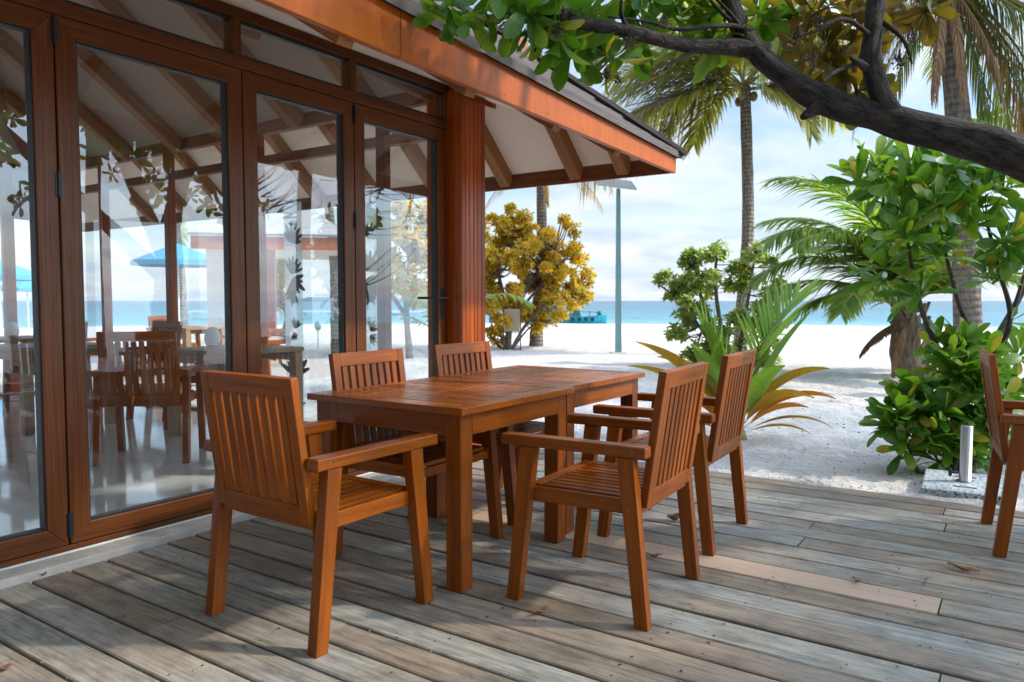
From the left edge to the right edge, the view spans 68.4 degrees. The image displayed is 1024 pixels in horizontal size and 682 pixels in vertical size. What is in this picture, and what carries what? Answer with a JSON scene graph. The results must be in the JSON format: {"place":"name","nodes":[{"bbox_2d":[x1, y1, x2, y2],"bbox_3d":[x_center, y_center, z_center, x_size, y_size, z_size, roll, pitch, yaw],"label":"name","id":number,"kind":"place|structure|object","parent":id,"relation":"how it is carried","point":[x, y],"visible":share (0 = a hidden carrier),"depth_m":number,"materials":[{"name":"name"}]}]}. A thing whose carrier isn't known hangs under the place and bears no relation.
{"place":"outdoors","nodes":[
{"label":"outdoors","id":0,"kind":"place"},
{"bbox_2d":[0,360,330,392],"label":"terrace","id":1,"kind":"structure","parent":0,"point":[313,372],"depth_m":12.35,"materials":[{"name":"concrete"}]},
{"bbox_2d":[87,338,97,356],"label":"armchair","id":2,"kind":"object","parent":1,"relation":"on","point":[91,339],"visible":0.02,"depth_m":10.42,"materials":[{"name":"brown wood"}]},
{"bbox_2d":[147,315,203,346],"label":"armchair","id":3,"kind":"object","parent":1,"relation":"on","point":[164,318],"visible":0.18,"depth_m":12.60,"materials":[{"name":"brown wood"}]},
{"bbox_2d":[146,326,224,375],"bbox_3d":[-4.936,0.151,11.460,0.800,0.735,0.800,1,3,23],"label":"dining table","id":4,"kind":"object","parent":1,"relation":"on","point":[187,331],"visible":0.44,"depth_m":11.19,"materials":[{"name":"brown wood"}]},
{"bbox_2d":[220,317,270,374],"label":"armchair","id":5,"kind":"object","parent":1,"relation":"on","point":[269,365],"visible":0.01,"depth_m":11.38,"materials":[{"name":"brown wood"}]},
{"bbox_2d":[268,328,293,363],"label":"armchair","id":6,"kind":"object","parent":1,"relation":"on","point":[276,339],"visible":0.26,"depth_m":13.45,"materials":[{"name":"brown wood"}]},
{"bbox_2d":[0,393,373,570],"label":"floor","id":7,"kind":"structure","parent":0,"point":[147,465],"depth_m":5.05,"materials":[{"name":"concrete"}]},
{"bbox_2d":[0,335,32,342],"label":"dining table","id":8,"kind":"object","parent":7,"relation":"on","point":[21,339],"visible":0.23,"depth_m":7.88,"materials":[{"name":"brown wood"}]},
{"bbox_2d":[5,322,19,336],"bbox_3d":[-5.415,-0.126,8.166,0.136,0.168,0.136,2,4,34],"label":"egg lamp","id":9,"kind":"object","parent":8,"relation":"on","point":[12,329],"visible":0.96,"depth_m":8.12,"materials":[{"name":"metal"}]},
{"bbox_2d":[3,321,92,412],"bbox_3d":[-4.745,0.258,7.708,0.648,0.922,0.634,2,4,34],"label":"armchair","id":10,"kind":"object","parent":7,"relation":"on","point":[7,370],"visible":0.08,"depth_m":7.62,"materials":[{"name":"brown wood"}]},
{"bbox_2d":[0,342,115,434],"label":"dining table","id":11,"kind":"object","parent":7,"relation":"on","point":[22,353],"visible":0.51,"depth_m":6.37,"materials":[{"name":"brown wood"}]},
{"bbox_2d":[97,321,182,419],"bbox_3d":[-3.726,0.267,7.540,0.634,0.922,0.648,2,4,34],"label":"armchair","id":12,"kind":"object","parent":7,"relation":"on","point":[167,326],"visible":0.33,"depth_m":7.63,"materials":[{"name":"brown wood"}]},
{"bbox_2d":[90,331,205,466],"bbox_3d":[-2.603,0.379,5.441,0.634,0.922,0.648,-1,3,-11],"label":"armchair","id":13,"kind":"object","parent":7,"relation":"on","point":[119,395],"visible":0.99,"depth_m":5.17,"materials":[{"name":"brown wood"}]},
{"bbox_2d":[161,351,216,429],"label":"armchair","id":14,"kind":"object","parent":7,"relation":"on","point":[193,380],"depth_m":6.70,"materials":[{"name":"brown wood"}]},
{"bbox_2d":[167,345,303,436],"bbox_3d":[-2.338,0.422,6.387,0.800,0.735,0.800,2,4,34],"label":"dining table","id":15,"kind":"object","parent":7,"relation":"on","point":[215,355],"visible":0.4,"depth_m":6.27,"materials":[{"name":"brown wood"}]},
{"bbox_2d":[204,327,220,345],"bbox_3d":[-2.606,-0.040,6.556,0.136,0.168,0.136,2,4,34],"label":"egg lamp","id":16,"kind":"object","parent":15,"relation":"on","point":[212,337],"visible":1,"depth_m":6.51,"materials":[{"name":"metal"}]},
{"bbox_2d":[287,296,403,301],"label":"island hills","id":17,"kind":"structure","parent":0,"point":[317,299],"depth_m":1728.81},
{"bbox_2d":[0,323,1023,511],"bbox_3d":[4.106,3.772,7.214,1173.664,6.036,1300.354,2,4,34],"label":"beach sand","id":18,"kind":"structure","parent":0,"point":[852,385],"depth_m":11.45,"materials":[{"name":"white sand"}]},
{"bbox_2d":[0,259,30,335],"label":"parasol","id":19,"kind":"object","parent":18,"relation":"on","point":[23,274],"visible":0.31,"depth_m":23.71,"materials":[{"name":"blue fabric"}]},
{"bbox_2d":[1,281,31,332],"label":"parasol","id":20,"kind":"object","parent":18,"relation":"on","point":[26,286],"visible":0.28,"depth_m":33.13,"materials":[{"name":"blue fabric"}]},
{"bbox_2d":[130,243,205,320],"bbox_3d":[-9.711,-1.441,21.936,2.310,2.800,2.310,-3,4,-41],"label":"parasol","id":21,"kind":"object","parent":18,"relation":"on","point":[187,257],"visible":0.57,"depth_m":21.27,"materials":[{"name":"blue fabric"}]},
{"bbox_2d":[176,222,222,339],"bbox_3d":[-11.778,-2.864,26.238,4.884,5.656,4.892,2,4,34],"label":"palm tree","id":22,"kind":"object","parent":18,"relation":"on","point":[180,230],"visible":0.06,"depth_m":25.88,"materials":[{"name":"grey plant"}]},
{"bbox_2d":[187,209,336,360],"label":"pavilion","id":23,"kind":"structure","parent":18,"relation":"on","point":[315,229],"depth_m":14.89,"materials":[{"name":"white wood"}]},
{"bbox_2d":[276,259,298,336],"bbox_3d":[-6.006,-1.180,19.078,1.347,2.374,0.982,0,3,-7],"label":"curtain","id":24,"kind":"object","parent":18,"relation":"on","point":[284,275],"visible":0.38,"depth_m":18.91,"materials":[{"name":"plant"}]},
{"bbox_2d":[314,321,320,348],"bbox_3d":[-3.987,-0.129,15.490,0.150,0.590,0.048,0,3,0],"label":"garden stake","id":25,"kind":"object","parent":18,"relation":"on","point":[317,325],"visible":1,"depth_m":15.47,"materials":[{"name":"white metal"}]},
{"bbox_2d":[0,0,687,589],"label":"restaurant building","id":26,"kind":"structure","parent":18,"relation":"on","point":[242,118],"depth_m":4.93,"materials":[{"name":"wood"}]},
{"bbox_2d":[0,0,68,561],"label":"glass door","id":27,"kind":"structure","parent":26,"relation":"in","point":[34,24],"depth_m":3.29,"materials":[{"name":"brown wood"}]},
{"bbox_2d":[64,0,229,52],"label":"transom window","id":28,"kind":"structure","parent":26,"relation":"in","point":[183,3],"depth_m":3.82,"materials":[{"name":"wood"}]},
{"bbox_2d":[50,15,246,543],"bbox_3d":[-1.755,-0.274,3.750,0.087,2.346,0.969,2,4,34],"label":"glass door","id":29,"kind":"structure","parent":26,"relation":"in","point":[67,35],"depth_m":3.46,"materials":[{"name":"brown wood"}]},
{"bbox_2d":[240,21,347,89],"bbox_3d":[-1.270,-1.652,4.414,0.035,0.199,0.798,2,4,34],"label":"transom window","id":30,"kind":"structure","parent":26,"relation":"in","point":[245,25],"depth_m":4.38,"materials":[{"name":"wood"}]},
{"bbox_2d":[241,70,356,472],"bbox_3d":[-1.258,-0.314,4.498,0.070,2.346,0.817,2,4,34],"label":"glass door","id":31,"kind":"structure","parent":26,"relation":"in","point":[252,85],"depth_m":4.38,"materials":[{"name":"brown wood"}]},
{"bbox_2d":[355,62,442,119],"bbox_3d":[-0.769,-1.692,5.152,0.035,0.199,0.883,2,4,34],"label":"transom window","id":32,"kind":"structure","parent":26,"relation":"in","point":[358,65],"depth_m":5.11,"materials":[{"name":"wood"}]},
{"bbox_2d":[352,103,449,434],"bbox_3d":[-0.776,-0.352,5.209,0.201,2.346,0.923,2,4,34],"label":"glass door","id":33,"kind":"structure","parent":26,"relation":"in","point":[361,115],"depth_m":5.23,"materials":[{"name":"brown wood"}]},
{"bbox_2d":[324,200,416,353],"bbox_3d":[-4.330,-2.261,17.625,4.316,5.381,4.547,2,4,34],"label":"palm tree","id":34,"kind":"object","parent":18,"relation":"on","point":[333,263],"visible":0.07,"depth_m":17.37,"materials":[{"name":"grey plant"}]},
{"bbox_2d":[367,198,427,357],"bbox_3d":[-2.219,-1.412,16.002,1.694,3.567,1.142,0,3,-8],"label":"golden tree","id":35,"kind":"object","parent":18,"relation":"on","point":[415,248],"visible":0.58,"depth_m":15.88,"materials":[{"name":"yellow plant"}]},
{"bbox_2d":[366,268,535,326],"bbox_3d":[-1.035,-0.140,9.700,1.737,1.687,2.316,3,4,39],"label":"palm tree","id":36,"kind":"object","parent":18,"relation":"on","point":[413,301],"visible":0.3,"depth_m":9.40,"materials":[{"name":"green plant"}]},
{"bbox_2d":[0,449,1023,681],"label":"deck","id":37,"kind":"structure","parent":18,"relation":"on","point":[115,615],"depth_m":2.90,"materials":[{"name":"grey wood"}]},
{"bbox_2d":[0,663,13,669],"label":"dry leaf","id":38,"kind":"object","parent":37,"relation":"on","point":[6,666],"visible":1,"depth_m":2.38,"materials":[{"name":"brown plant"}]},
{"bbox_2d":[200,370,437,657],"bbox_3d":[-0.731,0.558,2.851,0.634,0.922,0.648,2,4,35],"label":"armchair","id":39,"kind":"object","parent":37,"relation":"on","point":[263,445],"visible":1,"depth_m":2.63,"materials":[{"name":"brown wood"}]},
{"bbox_2d":[328,348,503,570],"bbox_3d":[-0.457,0.517,3.609,0.648,0.922,0.634,2,4,32],"label":"armchair","id":40,"kind":"object","parent":37,"relation":"on","point":[394,372],"visible":0.5,"depth_m":3.68,"materials":[{"name":"brown wood"}]},
{"bbox_2d":[307,377,574,593],"bbox_3d":[-0.314,0.605,3.567,0.892,0.750,0.892,2,4,34],"label":"table","id":41,"kind":"object","parent":37,"relation":"on","point":[458,413],"visible":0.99,"depth_m":3.27,"materials":[{"name":"brown wood"}]},
{"bbox_2d":[432,341,544,525],"bbox_3d":[-0.045,0.480,4.302,0.648,0.922,0.634,2,4,36],"label":"armchair","id":42,"kind":"object","parent":37,"relation":"on","point":[459,357],"visible":0.3,"depth_m":4.29,"materials":[{"name":"brown wood"}]},
{"bbox_2d":[430,365,644,533],"bbox_3d":[0.163,0.565,4.331,0.892,0.750,0.896,2,4,34],"label":"table","id":43,"kind":"object","parent":37,"relation":"on","point":[591,386],"visible":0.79,"depth_m":4.18,"materials":[{"name":"brown wood"}]},
{"bbox_2d":[532,605,548,612],"bbox_3d":[0.108,1.004,2.816,0.075,0.025,0.020,-2,4,-34],"label":"dry leaf","id":44,"kind":"object","parent":37,"relation":"on","point":[542,609],"visible":1,"depth_m":2.82,"materials":[{"name":"brown plant"}]},
{"bbox_2d":[501,362,707,631],"bbox_3d":[0.395,0.547,3.052,0.648,0.922,0.634,2,4,31],"label":"armchair","id":45,"kind":"object","parent":37,"relation":"on","point":[629,488],"visible":1,"depth_m":2.89,"materials":[{"name":"brown wood"}]},
{"bbox_2d":[646,552,662,556],"bbox_3d":[0.647,0.973,3.433,0.075,0.021,0.018,1,3,17],"label":"dry leaf","id":46,"kind":"object","parent":37,"relation":"on","point":[655,555],"visible":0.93,"depth_m":3.43,"materials":[{"name":"brown plant"}]},
{"bbox_2d":[667,513,678,520],"bbox_3d":[0.866,0.935,3.999,0.085,0.036,0.060,0,3,0],"label":"dry leaf","id":47,"kind":"object","parent":37,"relation":"on","point":[675,516],"visible":0.73,"depth_m":4.00,"materials":[{"name":"brown plant"}]},
{"bbox_2d":[593,349,755,556],"bbox_3d":[0.839,0.505,3.831,0.648,0.922,0.634,2,4,32],"label":"armchair","id":48,"kind":"object","parent":37,"relation":"on","point":[725,419],"visible":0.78,"depth_m":3.64,"materials":[{"name":"brown wood"}]},
{"bbox_2d":[947,562,979,571],"bbox_3d":[1.953,0.983,3.262,0.025,0.020,0.130,-2,4,-36],"label":"dry leaf","id":49,"kind":"object","parent":37,"relation":"on","point":[965,568],"visible":1,"depth_m":3.26,"materials":[{"name":"brown plant"}]},
{"bbox_2d":[979,349,1023,557],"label":"armchair","id":50,"kind":"object","parent":37,"relation":"on","point":[1001,417],"visible":1,"depth_m":3.47,"materials":[{"name":"brown wood"}]},
{"bbox_2d":[503,307,520,349],"bbox_3d":[0.000,-0.272,19.330,0.467,1.184,0.375,0,3,0],"label":"notice stand","id":51,"kind":"object","parent":18,"relation":"on","point":[515,314],"visible":0.77,"depth_m":19.16,"materials":[{"name":"black metal"}]},
{"bbox_2d":[485,202,596,348],"bbox_3d":[0.307,-1.590,20.008,3.874,4.024,3.859,2,4,34],"label":"golden tree","id":52,"kind":"object","parent":18,"relation":"on","point":[552,269],"visible":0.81,"depth_m":19.45,"materials":[{"name":"yellow plant"}]},
{"bbox_2d":[485,182,613,346],"bbox_3d":[0.807,-2.783,21.021,4.115,6.252,3.964,2,4,34],"label":"palm tree","id":53,"kind":"object","parent":18,"relation":"on","point":[542,199],"visible":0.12,"depth_m":20.84,"materials":[{"name":"brown plant"}]},
{"bbox_2d":[596,179,636,353],"bbox_3d":[2.432,-1.710,17.950,0.920,4.518,0.817,0,3,0],"label":"lamp post","id":54,"kind":"object","parent":18,"relation":"on","point":[619,184],"visible":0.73,"depth_m":17.82,"materials":[{"name":"grey metal"}]},
{"bbox_2d":[412,0,1023,183],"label":"tree","id":55,"kind":"object","parent":18,"relation":"on","point":[583,35],"visible":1,"depth_m":3.62,"materials":[{"name":"green plant"}]},
{"bbox_2d":[576,1,861,349],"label":"palm tree","id":56,"kind":"object","parent":18,"relation":"on","point":[680,100],"visible":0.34,"depth_m":17.03,"materials":[{"name":"green plant"}]},
{"bbox_2d":[651,239,788,365],"bbox_3d":[3.892,-0.596,14.129,2.513,2.666,1.493,1,3,17],"label":"shrub","id":57,"kind":"object","parent":18,"relation":"on","point":[690,283],"visible":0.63,"depth_m":14.09,"materials":[{"name":"green plant"}]},
{"bbox_2d":[627,274,835,439],"bbox_3d":[1.975,0.193,6.508,1.690,1.560,0.976,-1,3,-18],"label":"coconut seedling","id":58,"kind":"object","parent":18,"relation":"on","point":[765,397],"visible":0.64,"depth_m":6.50,"materials":[{"name":"green plant"}]},
{"bbox_2d":[759,374,925,492],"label":"sand litter","id":59,"kind":"object","parent":18,"relation":"on","point":[857,456],"visible":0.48,"depth_m":5.72,"materials":[{"name":"brown plant"}]},
{"bbox_2d":[741,106,1022,377],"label":"palm tree","id":60,"kind":"object","parent":18,"relation":"on","point":[903,329],"visible":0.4,"depth_m":11.90,"materials":[{"name":"green plant"}]},
{"bbox_2d":[754,0,1023,330],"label":"palm tree","id":61,"kind":"object","parent":18,"relation":"on","point":[950,52],"visible":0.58,"depth_m":9.49,"materials":[{"name":"green plant"}]},
{"bbox_2d":[821,121,1023,402],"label":"bush","id":62,"kind":"object","parent":18,"relation":"on","point":[925,216],"visible":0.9,"depth_m":5.33,"materials":[{"name":"green plant"}]},
{"bbox_2d":[858,315,1023,474],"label":"bush","id":63,"kind":"object","parent":18,"relation":"on","point":[923,412],"visible":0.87,"depth_m":5.21,"materials":[{"name":"green plant"}]},
{"bbox_2d":[921,469,1003,505],"bbox_3d":[2.797,0.924,4.648,0.460,0.118,0.600,2,4,31],"label":"parasol slab","id":64,"kind":"object","parent":18,"relation":"on","point":[941,483],"depth_m":4.53,"materials":[{"name":"stone"}]},
{"bbox_2d":[948,425,974,482],"bbox_3d":[2.781,0.693,4.658,0.142,0.348,0.100,2,4,34],"label":"steel tube","id":65,"kind":"object","parent":64,"relation":"on","point":[965,457],"visible":1,"depth_m":4.62,"materials":[{"name":"silver metal"}]},
{"bbox_2d":[0,0,1023,300],"label":"sky","id":66,"kind":"structure","parent":0,"point":[697,205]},
{"bbox_2d":[1,301,1023,327],"bbox_3d":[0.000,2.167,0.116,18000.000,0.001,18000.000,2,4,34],"label":"sea","id":67,"kind":"structure","parent":0,"point":[137,313],"depth_m":138.61,"materials":[{"name":"liquid"}]},
{"bbox_2d":[187,311,426,318],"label":"jetty","id":68,"kind":"object","parent":67,"relation":"in","point":[328,314],"visible":0.18,"depth_m":88.99,"materials":[{"name":"brown wood"}]},
{"bbox_2d":[489,305,606,323],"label":"boat","id":69,"kind":"object","parent":67,"relation":"on","point":[575,317],"visible":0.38,"depth_m":71.41,"materials":[{"name":"teal paint"}]},
{"bbox_2d":[4,472,1020,678],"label":"seed litter","id":70,"kind":"object","parent":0,"point":[676,590],"visible":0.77,"depth_m":3.02,"materials":[{"name":"brown plant"}]}
]}

